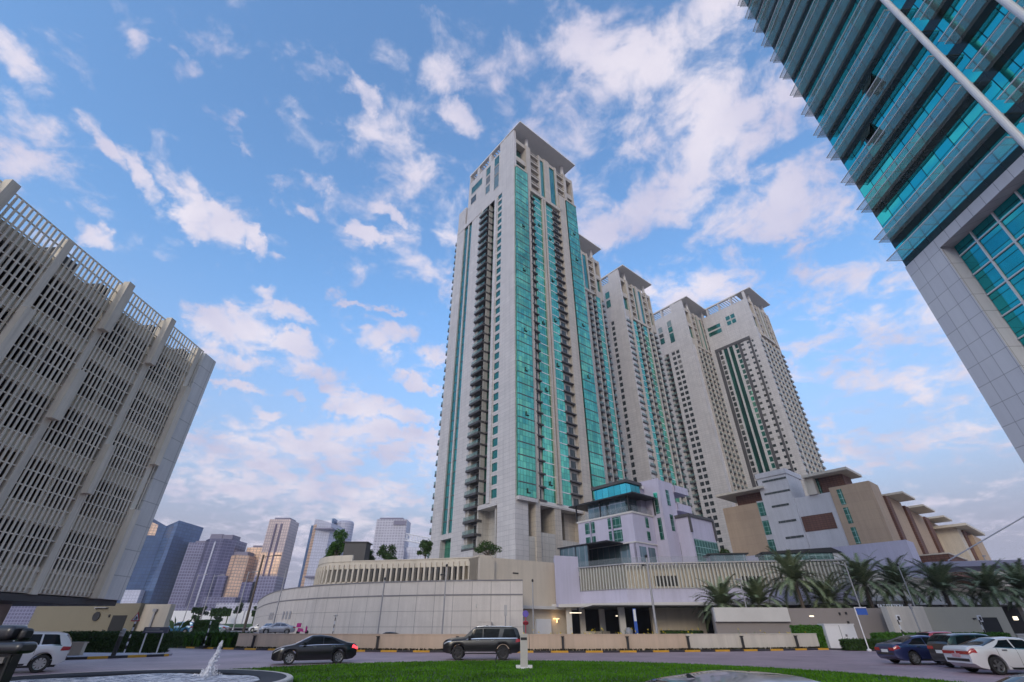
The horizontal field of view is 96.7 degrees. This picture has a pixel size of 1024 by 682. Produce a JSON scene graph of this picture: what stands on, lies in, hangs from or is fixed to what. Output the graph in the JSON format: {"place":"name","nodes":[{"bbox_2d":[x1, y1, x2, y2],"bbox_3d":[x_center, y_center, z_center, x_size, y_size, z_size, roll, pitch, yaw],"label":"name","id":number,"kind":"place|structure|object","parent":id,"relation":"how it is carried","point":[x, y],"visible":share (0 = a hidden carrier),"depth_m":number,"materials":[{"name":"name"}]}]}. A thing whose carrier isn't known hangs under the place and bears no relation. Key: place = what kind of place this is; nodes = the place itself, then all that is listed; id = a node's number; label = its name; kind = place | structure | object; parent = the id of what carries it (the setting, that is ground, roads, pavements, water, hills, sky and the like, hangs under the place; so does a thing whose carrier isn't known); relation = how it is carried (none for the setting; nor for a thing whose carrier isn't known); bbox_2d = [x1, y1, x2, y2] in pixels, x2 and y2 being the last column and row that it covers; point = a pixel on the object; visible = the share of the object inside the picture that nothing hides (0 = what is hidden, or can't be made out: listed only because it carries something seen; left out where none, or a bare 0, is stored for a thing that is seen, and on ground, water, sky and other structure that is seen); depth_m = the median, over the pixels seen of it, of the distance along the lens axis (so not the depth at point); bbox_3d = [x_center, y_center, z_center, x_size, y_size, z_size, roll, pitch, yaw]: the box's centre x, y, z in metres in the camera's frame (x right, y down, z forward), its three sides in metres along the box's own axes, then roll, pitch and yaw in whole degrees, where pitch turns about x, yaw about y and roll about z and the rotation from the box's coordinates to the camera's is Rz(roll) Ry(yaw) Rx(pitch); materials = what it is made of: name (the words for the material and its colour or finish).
{"place":"outdoors","nodes":[
{"label":"outdoors","id":0,"kind":"place"},
{"bbox_2d":[36,642,88,655],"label":"planter wall","id":1,"kind":"structure","parent":0,"point":[77,648],"depth_m":33.96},
{"bbox_2d":[0,179,215,624],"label":"parking garage","id":2,"kind":"structure","parent":0,"point":[100,397],"depth_m":29.78,"materials":[{"name":"paint"}]},
{"bbox_2d":[169,624,252,627],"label":"verge","id":3,"kind":"structure","parent":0,"point":[240,625],"depth_m":120.54,"materials":[{"name":"plant"}]},
{"bbox_2d":[209,608,231,623],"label":"hedge screen","id":4,"kind":"object","parent":3,"relation":"on","point":[225,612],"visible":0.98,"depth_m":128.85,"materials":[{"name":"green plant"}]},
{"bbox_2d":[25,625,529,648],"bbox_3d":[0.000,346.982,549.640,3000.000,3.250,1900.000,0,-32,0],"label":"ground","id":5,"kind":"structure","parent":0,"point":[238,629],"depth_m":119.96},
{"bbox_2d":[2,606,36,624],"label":"block","id":6,"kind":"structure","parent":5,"relation":"on","point":[19,615],"depth_m":548.14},
{"bbox_2d":[28,603,175,631],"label":"guardhouse","id":7,"kind":"structure","parent":5,"relation":"on","point":[118,616],"depth_m":57.12,"materials":[{"name":"beige concrete"}]},
{"bbox_2d":[107,615,127,630],"bbox_3d":[-48.860,35.621,56.095,2.000,3.100,0.340,-4,-32,7],"label":"doorway","id":8,"kind":"structure","parent":7,"relation":"in","point":[117,622],"depth_m":56.36,"materials":[{"name":"metal"}]},
{"bbox_2d":[117,519,202,603],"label":"tower","id":9,"kind":"structure","parent":5,"relation":"on","point":[154,575],"depth_m":622.21,"materials":[{"name":"blue glass"}]},
{"bbox_2d":[169,617,192,631],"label":"banana plant","id":10,"kind":"object","parent":5,"relation":"on","point":[173,624],"visible":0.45,"depth_m":55.65,"materials":[{"name":"green plant"}]},
{"bbox_2d":[168,541,205,606],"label":"tower","id":11,"kind":"structure","parent":5,"relation":"on","point":[185,578],"depth_m":622.52,"materials":[{"name":"glass"}]},
{"bbox_2d":[191,619,220,631],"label":"clipped bush","id":12,"kind":"object","parent":5,"relation":"on","point":[200,625],"visible":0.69,"depth_m":59.47,"materials":[{"name":"green plant"}]},
{"bbox_2d":[171,611,253,623],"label":"site hoarding","id":13,"kind":"object","parent":5,"relation":"on","point":[179,615],"visible":0.21,"depth_m":152.15,"materials":[{"name":"white paint"}]},
{"bbox_2d":[184,534,246,606],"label":"tower","id":14,"kind":"structure","parent":5,"relation":"on","point":[219,550],"depth_m":621.90,"materials":[{"name":"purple glass"}]},
{"bbox_2d":[201,552,255,606],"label":"tower","id":15,"kind":"structure","parent":5,"relation":"on","point":[241,566],"depth_m":620.98,"materials":[{"name":"brown glass"}]},
{"bbox_2d":[216,603,257,622],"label":"block","id":16,"kind":"structure","parent":5,"relation":"on","point":[234,605],"depth_m":553.70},
{"bbox_2d":[238,545,262,602],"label":"tower","id":17,"kind":"structure","parent":5,"relation":"on","point":[256,550],"depth_m":620.08,"materials":[{"name":"brown concrete"}]},
{"bbox_2d":[249,518,298,602],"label":"tower","id":18,"kind":"structure","parent":5,"relation":"on","point":[280,536],"depth_m":641.39,"materials":[{"name":"glass"}]},
{"bbox_2d":[298,519,343,586],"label":"tower","id":19,"kind":"structure","parent":5,"relation":"on","point":[321,539],"depth_m":641.47,"materials":[{"name":"white glass"}]},
{"bbox_2d":[332,518,353,555],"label":"tower","id":20,"kind":"structure","parent":5,"relation":"on","point":[347,525],"depth_m":705.78,"materials":[{"name":"blue glass"}]},
{"bbox_2d":[235,633,528,649],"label":"barrier wall","id":21,"kind":"structure","parent":5,"relation":"on","point":[402,641],"depth_m":42.98,"materials":[{"name":"concrete"}]},
{"bbox_2d":[253,579,522,633],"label":"curved wall","id":22,"kind":"structure","parent":5,"relation":"on","point":[412,607],"depth_m":70.03,"materials":[{"name":"concrete"}]},
{"bbox_2d":[313,555,469,584],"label":"round drum","id":23,"kind":"object","parent":5,"relation":"on","point":[338,569],"visible":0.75,"depth_m":77.73,"materials":[{"name":"beige"}]},
{"bbox_2d":[372,518,410,559],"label":"tower","id":24,"kind":"structure","parent":5,"relation":"on","point":[390,531],"depth_m":653.32,"materials":[{"name":"concrete"}]},
{"bbox_2d":[405,533,430,558],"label":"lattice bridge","id":25,"kind":"structure","parent":5,"relation":"on","point":[411,552],"depth_m":646.67,"materials":[{"name":"white paint"}]},
{"bbox_2d":[461,555,576,633],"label":"beige block","id":26,"kind":"structure","parent":5,"relation":"on","point":[549,618],"depth_m":74.84,"materials":[{"name":"paint"}]},
{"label":"roof deck","id":27,"kind":"object","parent":26,"relation":"on","visible":0},
{"bbox_2d":[325,528,348,556],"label":"roof tree","id":28,"kind":"object","parent":27,"relation":"on","point":[335,548],"visible":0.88,"depth_m":88.47,"materials":[{"name":"green plant"}]},
{"bbox_2d":[343,541,372,560],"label":"plant room","id":29,"kind":"object","parent":27,"relation":"on","point":[359,550],"visible":0.79,"depth_m":84.11,"materials":[{"name":"concrete"}]},
{"bbox_2d":[376,544,397,559],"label":"roof tree","id":30,"kind":"object","parent":27,"relation":"on","point":[386,554],"visible":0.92,"depth_m":87.89,"materials":[{"name":"green plant"}]},
{"bbox_2d":[416,539,432,558],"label":"roof tree","id":31,"kind":"object","parent":27,"relation":"on","point":[426,545],"visible":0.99,"depth_m":86.95,"materials":[{"name":"green plant"}]},
{"bbox_2d":[474,540,502,555],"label":"roof tree","id":32,"kind":"object","parent":27,"relation":"on","point":[481,548],"visible":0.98,"depth_m":88.34,"materials":[{"name":"green plant"}]},
{"bbox_2d":[169,646,875,652],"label":"kerb","id":33,"kind":"structure","parent":5,"relation":"on","point":[620,651],"depth_m":41.64,"materials":[{"name":"concrete"}]},
{"bbox_2d":[529,634,687,650],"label":"barrier wall","id":34,"kind":"structure","parent":5,"relation":"on","point":[607,641],"depth_m":41.75,"materials":[{"name":"concrete"}]},
{"bbox_2d":[642,555,657,633],"bbox_3d":[15.903,29.643,52.241,0.966,9.300,0.572,0,-32,0],"label":"lamp post","id":35,"kind":"object","parent":5,"relation":"on","point":[653,608],"visible":0.73,"depth_m":52.30,"materials":[{"name":"metal"}]},
{"bbox_2d":[660,630,703,633],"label":"hedge","id":36,"kind":"object","parent":5,"relation":"on","point":[684,632],"visible":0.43,"depth_m":68.43,"materials":[{"name":"green plant"}]},
{"bbox_2d":[690,574,749,631],"bbox_3d":[28.997,37.225,61.556,8.780,10.215,9.338,0,-32,0],"label":"date palm","id":37,"kind":"object","parent":5,"relation":"on","point":[720,595],"visible":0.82,"depth_m":62.31,"materials":[{"name":"green plant"}]},
{"bbox_2d":[552,555,927,633],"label":"louvred podium","id":38,"kind":"object","parent":5,"relation":"on","point":[608,598],"visible":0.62,"depth_m":72.53,"materials":[{"name":"paint"}]},
{"bbox_2d":[557,478,718,576],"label":"lilac apartment block","id":39,"kind":"structure","parent":38,"relation":"on","point":[629,521],"depth_m":93.39,"materials":[{"name":"paint"}]},
{"bbox_2d":[607,516,621,528],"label":"window","id":40,"kind":"structure","parent":39,"relation":"in","point":[616,521],"depth_m":92.79,"materials":[{"name":"green glass"}]},
{"bbox_2d":[609,529,622,541],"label":"window","id":41,"kind":"structure","parent":39,"relation":"in","point":[618,535],"depth_m":91.43,"materials":[{"name":"green glass"}]},
{"bbox_2d":[703,553,748,563],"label":"terrace pavilion","id":42,"kind":"structure","parent":38,"relation":"on","point":[710,557],"depth_m":75.53,"materials":[{"name":"glass"}]},
{"bbox_2d":[755,547,843,562],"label":"terrace pavilion","id":43,"kind":"structure","parent":38,"relation":"on","point":[819,553],"depth_m":72.76,"materials":[{"name":"glass"}]},
{"bbox_2d":[715,466,981,585],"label":"stepped residences","id":44,"kind":"structure","parent":38,"relation":"on","point":[777,510],"depth_m":121.76,"materials":[{"name":"beige paint"}]},
{"bbox_2d":[686,633,819,649],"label":"barrier wall","id":45,"kind":"structure","parent":5,"relation":"on","point":[770,640],"depth_m":44.38,"materials":[{"name":"concrete"}]},
{"bbox_2d":[729,576,788,607],"bbox_3d":[33.921,37.333,62.417,8.509,9.550,9.755,4,-32,-6],"label":"date palm","id":46,"kind":"object","parent":5,"relation":"on","point":[755,592],"visible":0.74,"depth_m":62.83,"materials":[{"name":"green plant"}]},
{"bbox_2d":[761,547,834,607],"bbox_3d":[39.310,34.834,62.650,9.168,12.071,8.542,8,-33,-12],"label":"date palm","id":47,"kind":"object","parent":5,"relation":"on","point":[791,566],"visible":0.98,"depth_m":63.24,"materials":[{"name":"green plant"}]},
{"bbox_2d":[789,624,827,647],"bbox_3d":[31.892,31.378,48.355,3.792,2.298,1.930,0,-32,0],"label":"clipped bush","id":48,"kind":"object","parent":5,"relation":"on","point":[816,629],"visible":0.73,"depth_m":48.02,"materials":[{"name":"green plant"}]},
{"bbox_2d":[793,572,867,607],"bbox_3d":[43.918,37.565,62.650,9.470,10.608,8.639,12,-34,-19],"label":"date palm","id":49,"kind":"object","parent":5,"relation":"on","point":[830,593],"visible":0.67,"depth_m":62.91,"materials":[{"name":"green plant"}]},
{"bbox_2d":[818,624,857,647],"bbox_3d":[34.350,30.975,47.736,3.220,2.240,1.120,0,-32,0],"label":"utility cabinet","id":50,"kind":"object","parent":5,"relation":"on","point":[833,633],"visible":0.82,"depth_m":47.49,"materials":[{"name":"white paint"}]},
{"bbox_2d":[838,637,889,650],"bbox_3d":[34.358,29.387,44.105,4.565,1.146,1.554,-6,-33,10],"label":"clipped bush","id":51,"kind":"object","parent":5,"relation":"on","point":[859,644],"visible":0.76,"depth_m":43.84,"materials":[{"name":"green plant"}]},
{"bbox_2d":[824,552,909,607],"bbox_3d":[49.235,35.085,62.679,8.780,11.691,9.338,17,-36,-25],"label":"date palm","id":52,"kind":"object","parent":5,"relation":"on","point":[858,573],"visible":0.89,"depth_m":62.99,"materials":[{"name":"green plant"}]},
{"bbox_2d":[850,570,1023,633],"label":"service undercroft","id":53,"kind":"object","parent":5,"relation":"on","point":[1015,616],"visible":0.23,"depth_m":77.90,"materials":[{"name":"paint"}]},
{"bbox_2d":[903,516,1023,606],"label":"entrance canopy","id":54,"kind":"object","parent":5,"relation":"on","point":[974,565],"visible":0.54,"depth_m":75.91,"materials":[{"name":"metal"}]},
{"bbox_2d":[0,0,1023,588],"label":"sky","id":55,"kind":"structure","parent":0,"point":[285,183],"materials":[{"name":"blue"}]},
{"bbox_2d":[427,121,605,580],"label":"apartment tower","id":56,"kind":"structure","parent":0,"point":[520,465],"depth_m":143.78,"materials":[{"name":"paint"}]},
{"bbox_2d":[471,156,556,213],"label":"window","id":57,"kind":"structure","parent":56,"relation":"in","point":[496,179],"depth_m":194.03,"materials":[{"name":"glass"}]},
{"bbox_2d":[13,649,1023,681],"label":"driveway","id":58,"kind":"structure","parent":0,"point":[863,662],"depth_m":30.65,"materials":[{"name":"asphalt"}]},
{"bbox_2d":[0,625,37,681],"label":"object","id":59,"kind":"object","parent":58,"relation":"on","point":[11,652],"visible":1,"depth_m":4.52,"materials":[{"name":"black metal"}]},
{"bbox_2d":[0,631,71,672],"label":"four wheel drive","id":60,"kind":"structure","parent":58,"relation":"on","point":[54,647],"depth_m":22.72,"materials":[{"name":"white paint"}]},
{"bbox_2d":[41,634,60,644],"bbox_3d":[-23.185,15.076,22.983,0.811,0.454,0.148,23,-39,-31],"label":"side window","id":61,"kind":"structure","parent":60,"relation":"in","point":[48,638],"depth_m":22.97,"materials":[{"name":"black glass"}]},
{"bbox_2d":[33,654,168,659],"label":"island kerb","id":62,"kind":"structure","parent":58,"relation":"on","point":[117,656],"depth_m":32.95,"materials":[{"name":"concrete"}]},
{"bbox_2d":[34,653,172,657],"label":"traffic island","id":63,"kind":"structure","parent":58,"relation":"on","point":[97,654],"depth_m":34.84,"materials":[{"name":"concrete"}]},
{"bbox_2d":[111,628,126,655],"bbox_3d":[-29.256,22.395,33.880,0.364,1.698,0.349,-20,-37,28],"label":"striped bollard","id":64,"kind":"object","parent":63,"relation":"on","point":[118,642],"visible":1,"depth_m":33.79,"materials":[{"name":"metal"}]},
{"bbox_2d":[135,627,169,654],"bbox_3d":[-27.953,23.325,35.439,1.800,1.780,0.350,4,-32,-7],"label":"direction sign","id":65,"kind":"object","parent":63,"relation":"on","point":[162,630],"visible":0.92,"depth_m":35.67,"materials":[{"name":"metal"}]},
{"bbox_2d":[63,630,174,652],"bbox_3d":[-35.014,26.524,40.177,8.978,1.796,1.527,4,-32,-7],"label":"hedge","id":66,"kind":"object","parent":58,"relation":"on","point":[104,641],"visible":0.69,"depth_m":39.84,"materials":[{"name":"green plant"}]},
{"bbox_2d":[271,635,356,664],"bbox_3d":[-12.350,19.339,28.592,4.894,1.488,2.242,13,-35,-20],"label":"saloon car","id":67,"kind":"object","parent":58,"relation":"on","point":[319,647],"visible":1,"depth_m":27.97,"materials":[{"name":"black paint"}]},
{"bbox_2d":[443,626,519,659],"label":"four wheel drive","id":68,"kind":"structure","parent":58,"relation":"on","point":[483,640],"depth_m":31.35,"materials":[{"name":"grey paint"}]},
{"bbox_2d":[483,629,499,637],"bbox_3d":[-1.415,20.386,31.745,1.140,0.536,0.154,1,-32,-1],"label":"side window","id":69,"kind":"structure","parent":68,"relation":"in","point":[488,633],"depth_m":31.74,"materials":[{"name":"black glass"}]},
{"bbox_2d":[502,629,516,637],"bbox_3d":[-0.174,20.403,31.765,1.021,0.515,0.163,1,-32,-1],"label":"side window","id":70,"kind":"structure","parent":68,"relation":"in","point":[508,633],"depth_m":31.75,"materials":[{"name":"black glass"}]},
{"bbox_2d":[645,670,818,681],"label":"saloon car","id":71,"kind":"object","parent":58,"relation":"on","point":[726,676],"visible":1,"depth_m":4.22,"materials":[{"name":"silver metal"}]},
{"bbox_2d":[854,607,871,650],"bbox_3d":[34.375,27.888,44.126,1.350,3.610,0.400,0,-32,0],"label":"blue sign frame","id":72,"kind":"object","parent":58,"relation":"on","point":[860,610],"visible":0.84,"depth_m":44.77,"materials":[{"name":"white paint"}]},
{"bbox_2d":[874,635,940,664],"bbox_3d":[25.300,19.018,28.084,4.894,1.488,2.242,2,-32,-3],"label":"saloon car","id":73,"kind":"object","parent":58,"relation":"on","point":[913,649],"visible":0.51,"depth_m":27.45,"materials":[{"name":"blue paint"}]},
{"bbox_2d":[915,631,951,635],"bbox_3d":[37.500,26.061,39.367,4.344,1.614,2.209,3,-32,-4],"label":"hatchback","id":74,"kind":"object","parent":58,"relation":"on","point":[928,633],"visible":0.07,"depth_m":39.22,"materials":[{"name":"red paint"}]},
{"bbox_2d":[869,631,1011,638],"bbox_3d":[44.585,30.970,47.105,14.397,1.701,1.570,1,-32,-2],"label":"hedge","id":75,"kind":"object","parent":58,"relation":"on","point":[883,635],"visible":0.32,"depth_m":47.03,"materials":[{"name":"green plant"}]},
{"bbox_2d":[927,633,989,666],"bbox_3d":[25.900,17.204,25.327,4.344,1.614,2.209,1,-32,-1],"label":"hatchback","id":76,"kind":"object","parent":58,"relation":"on","point":[936,643],"visible":0.29,"depth_m":25.25,"materials":[{"name":"grey paint"}]},
{"bbox_2d":[942,637,1023,674],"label":"saloon car","id":77,"kind":"object","parent":58,"relation":"on","point":[1000,655],"visible":1,"depth_m":21.63,"materials":[{"name":"white paint"}]},
{"bbox_2d":[996,673,1023,681],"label":"saloon car","id":78,"kind":"object","parent":58,"relation":"on","point":[1016,678],"visible":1,"depth_m":4.91,"materials":[{"name":"silver metal"}]},
{"bbox_2d":[230,659,961,681],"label":"lawn","id":79,"kind":"structure","parent":0,"point":[328,679],"depth_m":20.29,"materials":[{"name":"plant"}]},
{"bbox_2d":[10,640,292,681],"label":"fountain","id":80,"kind":"object","parent":79,"relation":"on","point":[210,673],"visible":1,"depth_m":17.37,"materials":[{"name":"liquid"}]},
{"bbox_2d":[516,634,531,668],"bbox_3d":[0.620,16.126,23.643,0.840,1.550,0.400,0,-32,0],"label":"bollard light","id":81,"kind":"object","parent":79,"relation":"on","point":[523,651],"visible":0.89,"depth_m":23.49,"materials":[{"name":"paint"}]},
{"bbox_2d":[579,234,627,590],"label":"apartment tower","id":82,"kind":"structure","parent":0,"point":[611,440],"depth_m":212.15,"materials":[{"name":"paint"}]},
{"bbox_2d":[601,264,693,513],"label":"apartment tower","id":83,"kind":"structure","parent":0,"point":[649,442],"depth_m":234.78,"materials":[{"name":"paint"}]},
{"bbox_2d":[653,296,747,552],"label":"apartment tower","id":84,"kind":"structure","parent":0,"point":[711,465],"depth_m":258.47,"materials":[{"name":"paint"}]},
{"bbox_2d":[658,320,683,374],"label":"window","id":85,"kind":"structure","parent":84,"relation":"in","point":[670,329],"depth_m":287.60,"materials":[{"name":"glass"}]},
{"bbox_2d":[700,287,825,495],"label":"apartment tower","id":86,"kind":"structure","parent":0,"point":[770,426],"depth_m":259.17,"materials":[{"name":"paint"}]},
{"bbox_2d":[708,313,785,446],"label":"window","id":87,"kind":"structure","parent":86,"relation":"in","point":[732,315],"depth_m":261.80,"materials":[{"name":"glass"}]},
{"bbox_2d":[711,607,888,638],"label":"gate wall","id":88,"kind":"structure","parent":0,"point":[743,620],"depth_m":54.47,"materials":[{"name":"paint"}]},
{"bbox_2d":[746,540,925,578],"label":"lilac podium wall","id":89,"kind":"structure","parent":0,"point":[893,551],"depth_m":102.68,"materials":[{"name":"paint"}]},
{"bbox_2d":[737,0,1023,462],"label":"glass office block","id":90,"kind":"structure","parent":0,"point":[916,107],"depth_m":36.67,"materials":[{"name":"glass"}]},
{"bbox_2d":[933,523,1013,589],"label":"cream villa","id":91,"kind":"object","parent":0,"point":[956,539],"visible":0.17,"depth_m":141.48,"materials":[{"name":"paint"}]},
{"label":"outer road","id":92,"kind":"structure","parent":0,"visible":0},
{"bbox_2d":[169,622,193,631],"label":"hatchback","id":93,"kind":"object","parent":92,"relation":"on","point":[189,626],"visible":0.38,"depth_m":68.69,"materials":[{"name":"blue paint"}]},
{"bbox_2d":[242,555,280,632],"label":"lamp post","id":94,"kind":"object","parent":92,"relation":"on","point":[249,609],"visible":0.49,"depth_m":66.34,"materials":[{"name":"metal"}]},
{"bbox_2d":[258,622,295,632],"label":"saloon car","id":95,"kind":"object","parent":92,"relation":"on","point":[278,627],"visible":0.92,"depth_m":66.58,"materials":[{"name":"silver metal"}]},
{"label":"service yard","id":96,"kind":"structure","parent":0,"visible":0},
{"bbox_2d":[861,552,941,605],"bbox_3d":[54.391,35.420,63.099,9.470,11.551,8.639,22,-38,-31],"label":"date palm","id":97,"kind":"object","parent":96,"relation":"on","point":[891,577],"visible":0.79,"depth_m":63.46,"materials":[{"name":"green plant"}]},
{"bbox_2d":[904,559,987,606],"bbox_3d":[60.001,35.536,62.299,9.755,10.505,8.509,28,-41,-36],"label":"date palm","id":98,"kind":"object","parent":96,"relation":"on","point":[940,579],"visible":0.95,"depth_m":62.84,"materials":[{"name":"green plant"}]},
{"bbox_2d":[880,606,1016,637],"bbox_3d":[50.600,34.392,54.802,14.000,4.000,6.600,0,-32,0],"label":"gatehouse","id":99,"kind":"object","parent":96,"relation":"on","point":[958,619],"visible":0.5,"depth_m":52.73,"materials":[{"name":"grey concrete"}]},
{"bbox_2d":[982,617,1003,632],"bbox_3d":[55.400,33.457,52.289,2.000,2.900,0.250,0,-32,0],"label":"doorway","id":100,"kind":"structure","parent":99,"relation":"in","point":[990,624],"depth_m":52.58,"materials":[{"name":"black metal"}]},
{"bbox_2d":[951,557,1023,608],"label":"date palm","id":101,"kind":"object","parent":96,"relation":"on","point":[988,580],"visible":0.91,"depth_m":61.90,"materials":[{"name":"green plant"}]},
{"bbox_2d":[982,558,1023,608],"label":"date palm","id":102,"kind":"object","parent":96,"relation":"on","point":[1017,572],"visible":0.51,"depth_m":63.68,"materials":[{"name":"green plant"}]},
{"label":"planting bed","id":103,"kind":"structure","parent":0,"visible":0},
{"bbox_2d":[114,631,252,647],"bbox_3d":[-38.426,33.410,50.992,21.907,1.710,1.710,-9,-33,14],"label":"hedge","id":104,"kind":"object","parent":103,"relation":"on","point":[177,640],"visible":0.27,"depth_m":49.64,"materials":[{"name":"green plant"}]},
{"bbox_2d":[191,631,210,646],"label":"strappy plant","id":105,"kind":"object","parent":103,"relation":"on","point":[198,639],"visible":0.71,"depth_m":48.86,"materials":[{"name":"green plant"}]},
{"bbox_2d":[203,630,226,646],"bbox_3d":[-32.207,31.945,48.917,3.177,1.760,2.159,-9,-33,15],"label":"strappy plant","id":106,"kind":"object","parent":103,"relation":"on","point":[212,637],"visible":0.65,"depth_m":48.71,"materials":[{"name":"green plant"}]},
{"bbox_2d":[221,631,246,647],"bbox_3d":[-29.732,31.663,48.267,2.708,1.544,2.664,0,-32,0],"label":"strappy plant","id":107,"kind":"object","parent":103,"relation":"on","point":[228,639],"visible":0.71,"depth_m":47.87,"materials":[{"name":"green plant"}]},
{"bbox_2d":[235,646,819,650],"bbox_3d":[1.421,29.591,43.807,60.153,0.230,7.397,0,-32,0],"label":"ground cover","id":108,"kind":"object","parent":103,"relation":"on","point":[574,649],"visible":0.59,"depth_m":42.14,"materials":[{"name":"plant"}]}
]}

